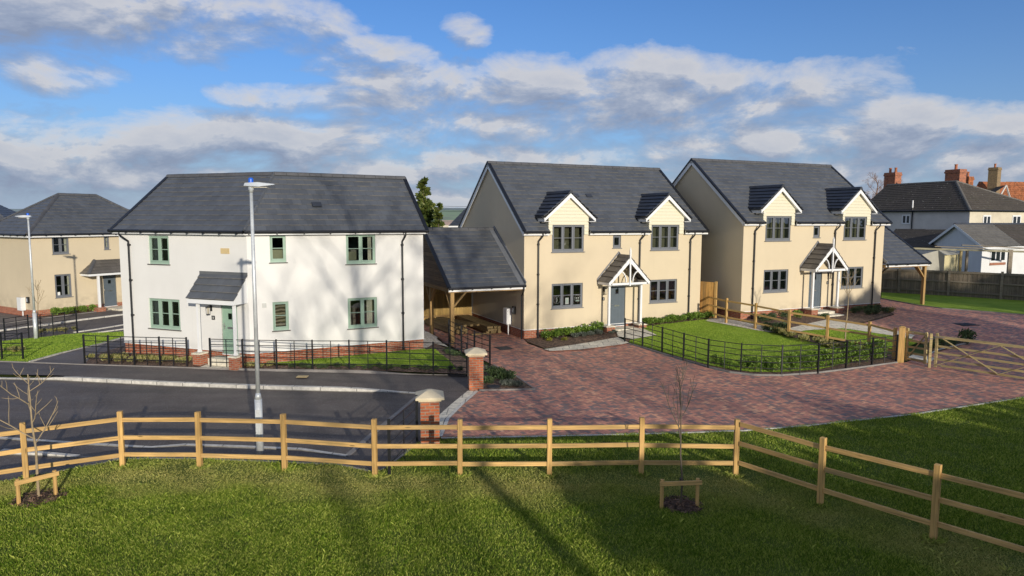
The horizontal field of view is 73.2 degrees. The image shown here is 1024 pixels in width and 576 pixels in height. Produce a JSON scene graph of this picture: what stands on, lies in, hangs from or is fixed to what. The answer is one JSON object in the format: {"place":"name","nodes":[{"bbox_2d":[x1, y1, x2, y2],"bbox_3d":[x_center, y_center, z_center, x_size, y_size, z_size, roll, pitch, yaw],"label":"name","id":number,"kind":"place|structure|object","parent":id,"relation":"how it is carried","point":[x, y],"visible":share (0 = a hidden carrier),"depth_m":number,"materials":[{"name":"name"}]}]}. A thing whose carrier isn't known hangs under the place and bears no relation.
{"place":"outdoors","nodes":[
{"label":"outdoors","id":0,"kind":"place"},
{"bbox_2d":[0,205,15,218],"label":"hipped house","id":1,"kind":"structure","parent":0,"point":[5,212],"depth_m":56.52,"materials":[{"name":"grey tile"}]},
{"bbox_2d":[0,312,32,322],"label":"driveway","id":2,"kind":"structure","parent":0,"point":[6,315],"depth_m":39.66,"materials":[{"name":"grey asphalt"}]},
{"bbox_2d":[16,297,25,315],"bbox_3d":[-28.526,1.121,40.067,0.500,1.150,0.237,4,7,30],"label":"meter cabinet","id":3,"kind":"object","parent":2,"relation":"on","point":[21,304],"visible":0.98,"depth_m":39.94,"materials":[{"name":"white plastic"}]},
{"bbox_2d":[0,315,123,340],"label":"back road","id":4,"kind":"structure","parent":0,"point":[98,323],"depth_m":36.03,"materials":[{"name":"grey asphalt"}]},
{"bbox_2d":[33,338,124,362],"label":"side path","id":5,"kind":"structure","parent":0,"point":[75,356],"depth_m":27.10,"materials":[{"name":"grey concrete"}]},
{"bbox_2d":[0,379,414,453],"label":"road","id":6,"kind":"structure","parent":0,"point":[82,401],"depth_m":19.48,"materials":[{"name":"grey asphalt"}]},
{"bbox_2d":[264,349,455,368],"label":"garden lawn","id":7,"kind":"structure","parent":0,"point":[372,356],"depth_m":25.65,"materials":[{"name":"green plant"}]},
{"bbox_2d":[439,210,462,219],"bbox_3d":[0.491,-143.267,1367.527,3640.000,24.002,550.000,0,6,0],"label":"hills","id":8,"kind":"structure","parent":0,"point":[446,214],"depth_m":1182.53,"materials":[{"name":"green plant"}]},
{"bbox_2d":[0,292,927,391],"bbox_3d":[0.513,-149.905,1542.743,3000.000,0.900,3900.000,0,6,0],"label":"ground","id":9,"kind":"structure","parent":0,"point":[919,351],"depth_m":27.93,"materials":[{"name":"green plant"}]},
{"bbox_2d":[0,310,122,328],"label":"footpath","id":10,"kind":"structure","parent":9,"relation":"on","point":[91,315],"depth_m":38.95,"materials":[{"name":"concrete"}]},
{"bbox_2d":[0,314,122,330],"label":"kerb","id":11,"kind":"structure","parent":9,"relation":"on","point":[63,322],"depth_m":37.74,"materials":[{"name":"concrete"}]},
{"bbox_2d":[0,331,123,361],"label":"verge","id":12,"kind":"structure","parent":9,"relation":"on","point":[61,342],"depth_m":29.95,"materials":[{"name":"green plant"}]},
{"bbox_2d":[0,332,23,358],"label":"estate railing","id":13,"kind":"object","parent":12,"relation":"on","point":[21,343],"visible":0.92,"depth_m":25.90,"materials":[{"name":"black metal"}]},
{"bbox_2d":[16,213,37,338],"bbox_3d":[-22.382,-0.444,31.823,0.651,6.000,0.232,-1,6,-15],"label":"street lamp","id":14,"kind":"object","parent":12,"relation":"on","point":[34,313],"visible":0.98,"depth_m":31.87,"materials":[{"name":"metal"}]},
{"bbox_2d":[0,310,77,340],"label":"estate railing","id":15,"kind":"object","parent":12,"relation":"on","point":[28,323],"visible":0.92,"depth_m":33.07,"materials":[{"name":"black metal"}]},
{"bbox_2d":[0,193,128,316],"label":"hipped house","id":16,"kind":"structure","parent":9,"relation":"on","point":[75,252],"depth_m":41.31,"materials":[{"name":"beige paint"}]},
{"bbox_2d":[52,237,68,254],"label":"window","id":17,"kind":"structure","parent":16,"relation":"in","point":[66,245],"depth_m":40.62,"materials":[{"name":"grey plastic"}]},
{"bbox_2d":[54,274,73,298],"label":"window","id":18,"kind":"structure","parent":16,"relation":"in","point":[69,294],"depth_m":40.88,"materials":[{"name":"grey glass"}]},
{"bbox_2d":[103,275,117,306],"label":"door","id":19,"kind":"structure","parent":16,"relation":"in","point":[109,281],"depth_m":43.22,"materials":[{"name":"blue wood"}]},
{"bbox_2d":[28,337,123,361],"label":"kerb","id":20,"kind":"structure","parent":9,"relation":"on","point":[71,350],"depth_m":27.68,"materials":[{"name":"concrete"}]},
{"bbox_2d":[86,345,205,366],"bbox_3d":[-14.132,2.680,25.742,6.586,0.026,2.809,4,7,33],"label":"planting bed","id":21,"kind":"object","parent":9,"relation":"on","point":[92,360],"visible":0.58,"depth_m":25.18,"materials":[{"name":"brown plant"}]},
{"bbox_2d":[0,439,345,480],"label":"footpath","id":22,"kind":"structure","parent":9,"relation":"on","point":[10,461],"depth_m":15.93,"materials":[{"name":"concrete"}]},
{"bbox_2d":[0,449,79,457],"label":"kerb","id":23,"kind":"structure","parent":22,"relation":"on","point":[50,454],"depth_m":15.66,"materials":[{"name":"concrete"}]},
{"bbox_2d":[0,437,347,456],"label":"kerb","id":24,"kind":"structure","parent":9,"relation":"on","point":[205,445],"depth_m":16.34,"materials":[{"name":"concrete"}]},
{"bbox_2d":[0,376,414,393],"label":"kerb","id":25,"kind":"structure","parent":9,"relation":"on","point":[213,385],"depth_m":22.03,"materials":[{"name":"concrete"}]},
{"bbox_2d":[2,448,412,480],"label":"kerb","id":26,"kind":"structure","parent":9,"relation":"on","point":[400,456],"depth_m":15.35,"materials":[{"name":"concrete"}]},
{"bbox_2d":[0,361,465,375],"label":"kerb","id":27,"kind":"structure","parent":9,"relation":"on","point":[325,370],"depth_m":24.10,"materials":[{"name":"concrete"}]},
{"bbox_2d":[0,362,468,391],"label":"footpath","id":28,"kind":"structure","parent":9,"relation":"on","point":[405,382],"depth_m":23.30,"materials":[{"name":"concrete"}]},
{"bbox_2d":[82,334,187,365],"bbox_3d":[-13.576,2.294,24.784,4.054,1.161,0.101,1,6,7],"label":"estate railing","id":29,"kind":"object","parent":28,"relation":"on","point":[133,342],"visible":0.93,"depth_m":24.75,"materials":[{"name":"black metal"}]},
{"bbox_2d":[208,338,467,375],"bbox_3d":[-6.110,2.388,24.096,9.223,1.160,0.305,1,6,5],"label":"estate railing","id":30,"kind":"object","parent":28,"relation":"on","point":[330,357],"visible":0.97,"depth_m":24.09,"materials":[{"name":"black metal"}]},
{"bbox_2d":[244,178,274,454],"bbox_3d":[-5.609,0.733,15.592,0.651,6.380,0.232,0,6,-5],"label":"street lamp","id":31,"kind":"object","parent":9,"relation":"on","point":[251,184],"visible":0.98,"depth_m":15.56,"materials":[{"name":"metal"}]},
{"bbox_2d":[107,172,428,370],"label":"white house","id":32,"kind":"structure","parent":9,"relation":"on","point":[338,259],"depth_m":26.02,"materials":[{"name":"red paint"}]},
{"bbox_2d":[147,236,170,264],"bbox_3d":[-13.222,-1.417,25.885,1.110,1.095,0.217,2,6,21],"label":"window","id":33,"kind":"structure","parent":32,"relation":"in","point":[155,253],"depth_m":25.93,"materials":[{"name":"green glass"}]},
{"bbox_2d":[148,298,181,330],"bbox_3d":[-13.103,0.991,26.078,1.640,1.185,0.217,2,6,21],"label":"window","id":34,"kind":"structure","parent":32,"relation":"in","point":[156,305],"depth_m":26.14,"materials":[{"name":"green plastic"}]},
{"bbox_2d":[221,305,238,354],"bbox_3d":[-10.213,1.492,25.019,0.860,1.890,0.130,2,6,21],"label":"door","id":35,"kind":"structure","parent":32,"relation":"in","point":[227,317],"depth_m":25.06,"materials":[{"name":"green wood"}]},
{"bbox_2d":[269,235,287,263],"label":"window","id":36,"kind":"structure","parent":32,"relation":"in","point":[283,260],"depth_m":24.91,"materials":[{"name":"green glass"}]},
{"bbox_2d":[272,301,290,331],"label":"window","id":37,"kind":"structure","parent":32,"relation":"in","point":[282,328],"depth_m":25.18,"materials":[{"name":"green plastic"}]},
{"bbox_2d":[345,234,376,264],"bbox_3d":[-5.809,-1.478,26.401,1.230,1.165,0.225,-3,7,-29],"label":"window","id":38,"kind":"structure","parent":32,"relation":"in","point":[353,262],"depth_m":26.41,"materials":[{"name":"green glass"}]},
{"bbox_2d":[347,297,378,329],"bbox_3d":[-5.796,0.968,26.659,1.240,1.205,0.225,-3,7,-29],"label":"window","id":39,"kind":"structure","parent":32,"relation":"in","point":[370,324],"depth_m":26.68,"materials":[{"name":"green glass"}]},
{"bbox_2d":[244,343,488,373],"bbox_3d":[-5.372,2.797,24.752,8.128,0.001,5.984,-3,7,-28],"label":"planting bed","id":40,"kind":"object","parent":9,"relation":"on","point":[459,359],"visible":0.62,"depth_m":24.36,"materials":[{"name":"brown plant"}]},
{"bbox_2d":[346,397,414,455],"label":"kerb","id":41,"kind":"structure","parent":9,"relation":"on","point":[354,449],"depth_m":17.59,"materials":[{"name":"concrete"}]},
{"bbox_2d":[345,390,469,469],"bbox_3d":[-2.510,3.584,18.305,1.709,0.001,7.396,1,6,9],"label":"apron","id":42,"kind":"object","parent":9,"relation":"on","point":[365,454],"visible":0.38,"depth_m":17.16,"materials":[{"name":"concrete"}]},
{"bbox_2d":[414,176,440,226],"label":"conifer","id":43,"kind":"object","parent":9,"relation":"on","point":[426,205],"visible":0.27,"depth_m":49.48,"materials":[{"name":"green plant"}]},
{"bbox_2d":[415,389,443,443],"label":"brick pier","id":44,"kind":"structure","parent":9,"relation":"on","point":[429,400],"depth_m":16.38,"materials":[{"name":"brick"}]},
{"bbox_2d":[423,330,447,348],"bbox_3d":[-4.631,2.039,32.413,1.643,0.001,9.167,-1,6,-16],"label":"gravel strip","id":45,"kind":"object","parent":9,"relation":"on","point":[429,337],"visible":0.38,"depth_m":30.00,"materials":[{"name":"beige gravel"}]},
{"bbox_2d":[430,202,445,226],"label":"conifer","id":46,"kind":"object","parent":9,"relation":"on","point":[437,216],"visible":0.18,"depth_m":48.12,"materials":[{"name":"green plant"}]},
{"bbox_2d":[440,391,474,430],"bbox_3d":[-1.750,3.516,19.154,0.521,0.056,5.173,1,6,8],"label":"sett channel","id":47,"kind":"object","parent":9,"relation":"on","point":[446,412],"visible":0.54,"depth_m":19.86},
{"bbox_2d":[440,391,477,436],"bbox_3d":[-1.536,3.487,19.413,0.296,0.062,4.635,1,6,8],"label":"sett channel","id":48,"kind":"object","parent":9,"relation":"on","point":[451,414],"visible":0.82,"depth_m":19.33,"materials":[{"name":"concrete"}]},
{"bbox_2d":[448,319,490,365],"bbox_3d":[-1.812,2.121,27.500,0.184,1.160,4.366,-3,6,-26],"label":"estate railing","id":49,"kind":"object","parent":9,"relation":"on","point":[473,335],"visible":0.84,"depth_m":27.19,"materials":[{"name":"black metal"}]},
{"bbox_2d":[464,347,486,390],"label":"brick pier","id":50,"kind":"structure","parent":9,"relation":"on","point":[475,355],"depth_m":21.76,"materials":[{"name":"brick"}]},
{"bbox_2d":[479,364,534,390],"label":"kerb","id":51,"kind":"structure","parent":9,"relation":"on","point":[532,388],"depth_m":21.80,"materials":[{"name":"concrete"}]},
{"bbox_2d":[483,365,531,388],"bbox_3d":[-0.171,3.020,23.614,1.773,0.001,3.819,0,6,0],"label":"planting bed","id":52,"kind":"object","parent":9,"relation":"on","point":[495,381],"visible":0.39,"depth_m":22.41,"materials":[{"name":"brown soil"}]},
{"bbox_2d":[494,369,516,379],"bbox_3d":[-0.190,2.934,23.113,0.682,0.402,0.696,3,6,23],"label":"shrub","id":53,"kind":"object","parent":52,"relation":"on","point":[511,373],"visible":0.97,"depth_m":23.05,"materials":[{"name":"green plant"}]},
{"bbox_2d":[525,332,616,347],"bbox_3d":[2.926,2.244,30.738,4.557,0.139,2.468,-2,6,-25],"label":"planting bed","id":54,"kind":"object","parent":9,"relation":"on","point":[556,341],"visible":0.75,"depth_m":30.51,"materials":[{"name":"green plant"}]},
{"bbox_2d":[458,161,709,338],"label":"detached house","id":55,"kind":"structure","parent":9,"relation":"on","point":[611,247],"depth_m":33.09,"materials":[{"name":"beige paint"}]},
{"bbox_2d":[551,225,583,252],"bbox_3d":[2.559,-2.253,31.482,1.750,1.265,0.165,-2,6,-25],"label":"window","id":56,"kind":"structure","parent":55,"relation":"in","point":[562,250],"depth_m":31.52,"materials":[{"name":"grey glass"}]},
{"bbox_2d":[551,283,583,309],"bbox_3d":[2.535,0.366,31.774,1.720,1.175,0.165,-2,6,-25],"label":"window","id":57,"kind":"structure","parent":55,"relation":"in","point":[561,306],"depth_m":31.81,"materials":[{"name":"grey glass"}]},
{"bbox_2d":[610,282,624,325],"bbox_3d":[5.010,0.754,32.971,1.020,2.150,0.130,-2,6,-25],"label":"door","id":58,"kind":"structure","parent":55,"relation":"in","point":[617,301],"depth_m":33.00,"materials":[{"name":"blue wood"}]},
{"bbox_2d":[649,279,675,303],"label":"window","id":59,"kind":"structure","parent":55,"relation":"in","point":[666,300],"depth_m":34.04,"materials":[{"name":"grey plastic"}]},
{"bbox_2d":[650,225,678,250],"bbox_3d":[7.476,-2.462,33.725,1.750,1.265,0.165,-2,6,-25],"label":"window","id":60,"kind":"structure","parent":55,"relation":"in","point":[659,248],"depth_m":33.77,"materials":[{"name":"grey glass"}]},
{"bbox_2d":[699,281,717,317],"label":"side gate","id":61,"kind":"structure","parent":9,"relation":"on","point":[707,289],"depth_m":34.86,"materials":[{"name":"brown wood"}]},
{"bbox_2d":[441,398,1017,438],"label":"kerb","id":62,"kind":"structure","parent":9,"relation":"on","point":[705,431],"depth_m":17.45,"materials":[{"name":"concrete"}]},
{"bbox_2d":[705,319,774,332],"bbox_3d":[10.959,1.777,32.473,1.200,0.136,4.566,-3,7,-31],"label":"gravel strip","id":63,"kind":"object","parent":9,"relation":"on","point":[741,324],"visible":0.77,"depth_m":32.80,"materials":[{"name":"beige gravel"}]},
{"bbox_2d":[626,318,894,373],"bbox_3d":[9.475,2.269,29.364,7.871,0.445,10.624,-3,7,-28],"label":"planting bed","id":64,"kind":"object","parent":9,"relation":"on","point":[850,364],"visible":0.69,"depth_m":25.90,"materials":[{"name":"green plant"}]},
{"bbox_2d":[624,318,898,374],"bbox_3d":[9.028,2.297,26.069,10.446,1.249,4.037,2,6,20],"label":"estate railing","id":65,"kind":"object","parent":64,"relation":"on","point":[782,351],"visible":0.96,"depth_m":25.15,"materials":[{"name":"black metal"}]},
{"bbox_2d":[626,343,897,375],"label":"kerb","id":66,"kind":"structure","parent":9,"relation":"on","point":[742,373],"depth_m":25.01,"materials":[{"name":"concrete"}]},
{"bbox_2d":[672,158,892,320],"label":"detached house","id":67,"kind":"structure","parent":9,"relation":"on","point":[803,237],"depth_m":35.75,"materials":[{"name":"beige paint"}]},
{"bbox_2d":[762,269,787,293],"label":"window","id":68,"kind":"structure","parent":67,"relation":"in","point":[778,290],"depth_m":34.84,"materials":[{"name":"grey plastic"}]},
{"bbox_2d":[764,216,790,241],"bbox_3d":[13.321,-2.965,34.504,1.750,1.265,0.165,-2,6,-24],"label":"window","id":69,"kind":"structure","parent":67,"relation":"in","point":[773,239],"depth_m":34.53,"materials":[{"name":"grey plastic"}]},
{"bbox_2d":[808,271,821,308],"bbox_3d":[15.781,0.044,35.969,1.020,2.150,0.130,-2,6,-24],"label":"door","id":70,"kind":"structure","parent":67,"relation":"in","point":[817,282],"depth_m":36.04,"materials":[{"name":"blue wood"}]},
{"bbox_2d":[841,267,862,288],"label":"window","id":71,"kind":"structure","parent":67,"relation":"in","point":[854,277],"depth_m":37.08,"materials":[{"name":"grey plastic"}]},
{"bbox_2d":[842,216,865,240],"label":"window","id":72,"kind":"structure","parent":67,"relation":"in","point":[850,237],"depth_m":36.76,"materials":[{"name":"grey plastic"}]},
{"bbox_2d":[707,296,896,358],"bbox_3d":[11.952,1.563,31.069,1.068,1.758,10.720,-3,7,-29],"label":"post and rail fence","id":73,"kind":"object","parent":9,"relation":"on","point":[827,318],"visible":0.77,"depth_m":29.61,"materials":[{"name":"brown wood"}]},
{"bbox_2d":[716,309,892,326],"bbox_3d":[15.592,1.497,34.441,10.924,0.166,4.794,-1,6,-14],"label":"planting bed","id":74,"kind":"object","parent":9,"relation":"on","point":[860,316],"visible":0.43,"depth_m":34.42,"materials":[{"name":"green plant"}]},
{"bbox_2d":[897,326,905,362],"bbox_3d":[14.830,2.238,26.247,0.240,1.590,0.240,4,7,30],"label":"gate post","id":75,"kind":"object","parent":9,"relation":"on","point":[901,342],"visible":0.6,"depth_m":26.14,"materials":[{"name":"brown wood"}]},
{"bbox_2d":[904,328,927,363],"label":"timber gate","id":76,"kind":"structure","parent":75,"relation":"attached to","point":[925,343],"depth_m":25.92,"materials":[{"name":"wood"}]},
{"bbox_2d":[921,250,958,270],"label":"garden shed","id":77,"kind":"structure","parent":9,"relation":"on","point":[940,261],"depth_m":49.63,"materials":[{"name":"beige wood"}]},
{"bbox_2d":[871,164,1023,269],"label":"old house","id":78,"kind":"structure","parent":9,"relation":"on","point":[920,214],"depth_m":65.32,"materials":[{"name":"black tile"}]},
{"bbox_2d":[881,267,1023,300],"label":"close board fence","id":79,"kind":"object","parent":9,"relation":"on","point":[1001,285],"visible":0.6,"depth_m":43.58,"materials":[{"name":"brown wood"}]},
{"bbox_2d":[881,292,1023,313],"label":"verge","id":80,"kind":"structure","parent":9,"relation":"on","point":[987,304],"depth_m":40.41,"materials":[{"name":"green plant"}]},
{"bbox_2d":[914,245,1023,273],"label":"pergola","id":81,"kind":"object","parent":9,"relation":"on","point":[1009,261],"visible":0.62,"depth_m":50.34,"materials":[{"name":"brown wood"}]},
{"bbox_2d":[928,223,1023,273],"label":"white bungalow","id":82,"kind":"object","parent":9,"relation":"on","point":[988,234],"visible":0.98,"depth_m":54.83,"materials":[{"name":"grey tile"}]},
{"bbox_2d":[989,249,1005,261],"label":"window","id":83,"kind":"structure","parent":82,"relation":"in","point":[994,256],"depth_m":53.46,"materials":[{"name":"white plastic"}]},
{"bbox_2d":[977,164,1023,200],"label":"tiled house","id":84,"kind":"structure","parent":9,"relation":"on","point":[994,183],"depth_m":92.00,"materials":[{"name":"orange ceramic"}]},
{"bbox_2d":[0,399,1023,575],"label":"lawn","id":85,"kind":"structure","parent":0,"point":[473,452],"depth_m":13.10,"materials":[{"name":"plant"}]},
{"bbox_2d":[14,470,58,505],"bbox_3d":[-9.089,3.884,13.176,0.206,0.670,0.720,5,8,41],"label":"tree guard","id":86,"kind":"object","parent":85,"relation":"on","point":[54,474],"visible":0.9,"depth_m":13.07,"materials":[{"name":"brown wood"}]},
{"bbox_2d":[7,487,67,507],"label":"mulch","id":87,"kind":"object","parent":85,"relation":"on","point":[34,498],"visible":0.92,"depth_m":13.20,"materials":[{"name":"brown plant"}]},
{"bbox_2d":[0,365,57,496],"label":"sapling","id":88,"kind":"object","parent":87,"relation":"on","point":[36,452],"visible":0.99,"depth_m":13.11,"materials":[{"name":"brown plant"}]},
{"bbox_2d":[0,411,739,478],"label":"post and rail fence","id":89,"kind":"object","parent":85,"relation":"on","point":[284,457],"visible":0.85,"depth_m":14.48,"materials":[{"name":"brown wood"}]},
{"bbox_2d":[387,395,417,474],"bbox_3d":[-2.429,3.299,15.473,0.063,1.320,2.004,1,6,9],"label":"field railing","id":90,"kind":"object","parent":85,"relation":"on","point":[389,431],"visible":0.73,"depth_m":15.34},
{"bbox_2d":[1,396,1023,485],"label":"grass","id":91,"kind":"structure","parent":85,"relation":"on","point":[946,414],"depth_m":15.66,"materials":[{"name":"green plant"}]},
{"bbox_2d":[660,360,696,503],"bbox_3d":[3.106,2.691,12.791,0.581,2.908,0.991,3,6,26],"label":"sapling","id":92,"kind":"object","parent":85,"relation":"on","point":[681,404],"visible":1,"depth_m":12.65,"materials":[{"name":"brown plant"}]},
{"bbox_2d":[658,494,702,512],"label":"mulch","id":93,"kind":"object","parent":85,"relation":"on","point":[685,506],"visible":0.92,"depth_m":12.99,"materials":[{"name":"brown plant"}]},
{"bbox_2d":[660,478,701,507],"bbox_3d":[3.144,3.927,12.963,0.807,0.710,0.191,0,6,-6],"label":"tree guard","id":94,"kind":"object","parent":85,"relation":"on","point":[697,482],"visible":0.88,"depth_m":12.87,"materials":[{"name":"brown wood"}]},
{"bbox_2d":[738,422,1023,552],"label":"post and rail fence","id":95,"kind":"object","parent":85,"relation":"on","point":[936,499],"visible":0.91,"depth_m":12.03,"materials":[{"name":"brown wood"}]},
{"bbox_2d":[0,0,1023,208],"label":"sky","id":96,"kind":"structure","parent":0,"point":[108,99],"materials":[{"name":"blue"}]},
{"bbox_2d":[546,337,628,350],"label":"slab path","id":97,"kind":"structure","parent":0,"point":[608,342],"depth_m":29.22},
{"bbox_2d":[617,326,655,338],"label":"slab path","id":98,"kind":"structure","parent":0,"point":[629,335],"depth_m":31.33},
{"bbox_2d":[424,299,1023,437],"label":"block paving","id":99,"kind":"structure","parent":0,"point":[620,384],"depth_m":22.27,"materials":[{"name":"red brick"}]},
{"bbox_2d":[423,226,526,346],"bbox_3d":[-2.537,-0.295,33.050,3.675,5.350,7.355,-2,6,-25],"label":"timber carport","id":100,"kind":"object","parent":99,"relation":"on","point":[461,265],"visible":0.81,"depth_m":31.38,"materials":[{"name":"grey tile"}]},
{"bbox_2d":[503,308,511,333],"bbox_3d":[-0.225,1.558,32.240,0.246,1.240,0.440,-2,6,-24],"label":"meter cabinet","id":101,"kind":"object","parent":99,"relation":"on","point":[507,316],"visible":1,"depth_m":32.06,"materials":[{"name":"white plastic"}]},
{"bbox_2d":[879,225,931,304],"bbox_3d":[20.655,-1.613,41.641,3.675,5.350,7.355,-2,6,-24],"label":"timber carport","id":102,"kind":"object","parent":99,"relation":"on","point":[898,251],"visible":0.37,"depth_m":39.23,"materials":[{"name":"grey tile"}]},
{"bbox_2d":[881,298,1023,314],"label":"kerb","id":103,"kind":"structure","parent":99,"relation":"on","point":[952,308],"depth_m":37.55,"materials":[{"name":"concrete"}]},
{"bbox_2d":[933,333,1023,378],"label":"timber gate","id":104,"kind":"structure","parent":99,"relation":"on","point":[936,352],"depth_m":24.16,"materials":[{"name":"wood"}]},
{"bbox_2d":[629,319,852,371],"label":"garden lawn","id":105,"kind":"structure","parent":0,"point":[702,351],"depth_m":29.11,"materials":[{"name":"green plant"}]},
{"bbox_2d":[790,320,913,337],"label":"slab path","id":106,"kind":"structure","parent":0,"point":[835,324],"depth_m":31.80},
{"bbox_2d":[803,328,915,348],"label":"garden lawn","id":107,"kind":"structure","parent":0,"point":[847,335],"depth_m":30.31,"materials":[{"name":"green plant"}]},
{"bbox_2d":[839,269,858,338],"bbox_3d":[14.233,0.686,29.328,0.750,3.154,0.676,-2,6,-24],"label":"sapling","id":108,"kind":"object","parent":107,"relation":"on","point":[848,295],"visible":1,"depth_m":29.28,"materials":[{"name":"brown plant"}]},
{"bbox_2d":[923,341,963,351],"bbox_3d":[17.973,2.386,28.853,3.826,0.181,0.927,-4,7,-33],"label":"planting bed","id":109,"kind":"object","parent":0,"point":[933,349],"visible":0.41,"depth_m":28.26,"materials":[{"name":"green plant"}]},
{"bbox_2d":[956,327,976,343],"bbox_3d":[19.221,2.031,29.154,0.856,0.757,0.874,-1,6,-9],"label":"shrub","id":110,"kind":"object","parent":109,"relation":"on","point":[966,334],"visible":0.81,"depth_m":28.98,"materials":[{"name":"green plant"}]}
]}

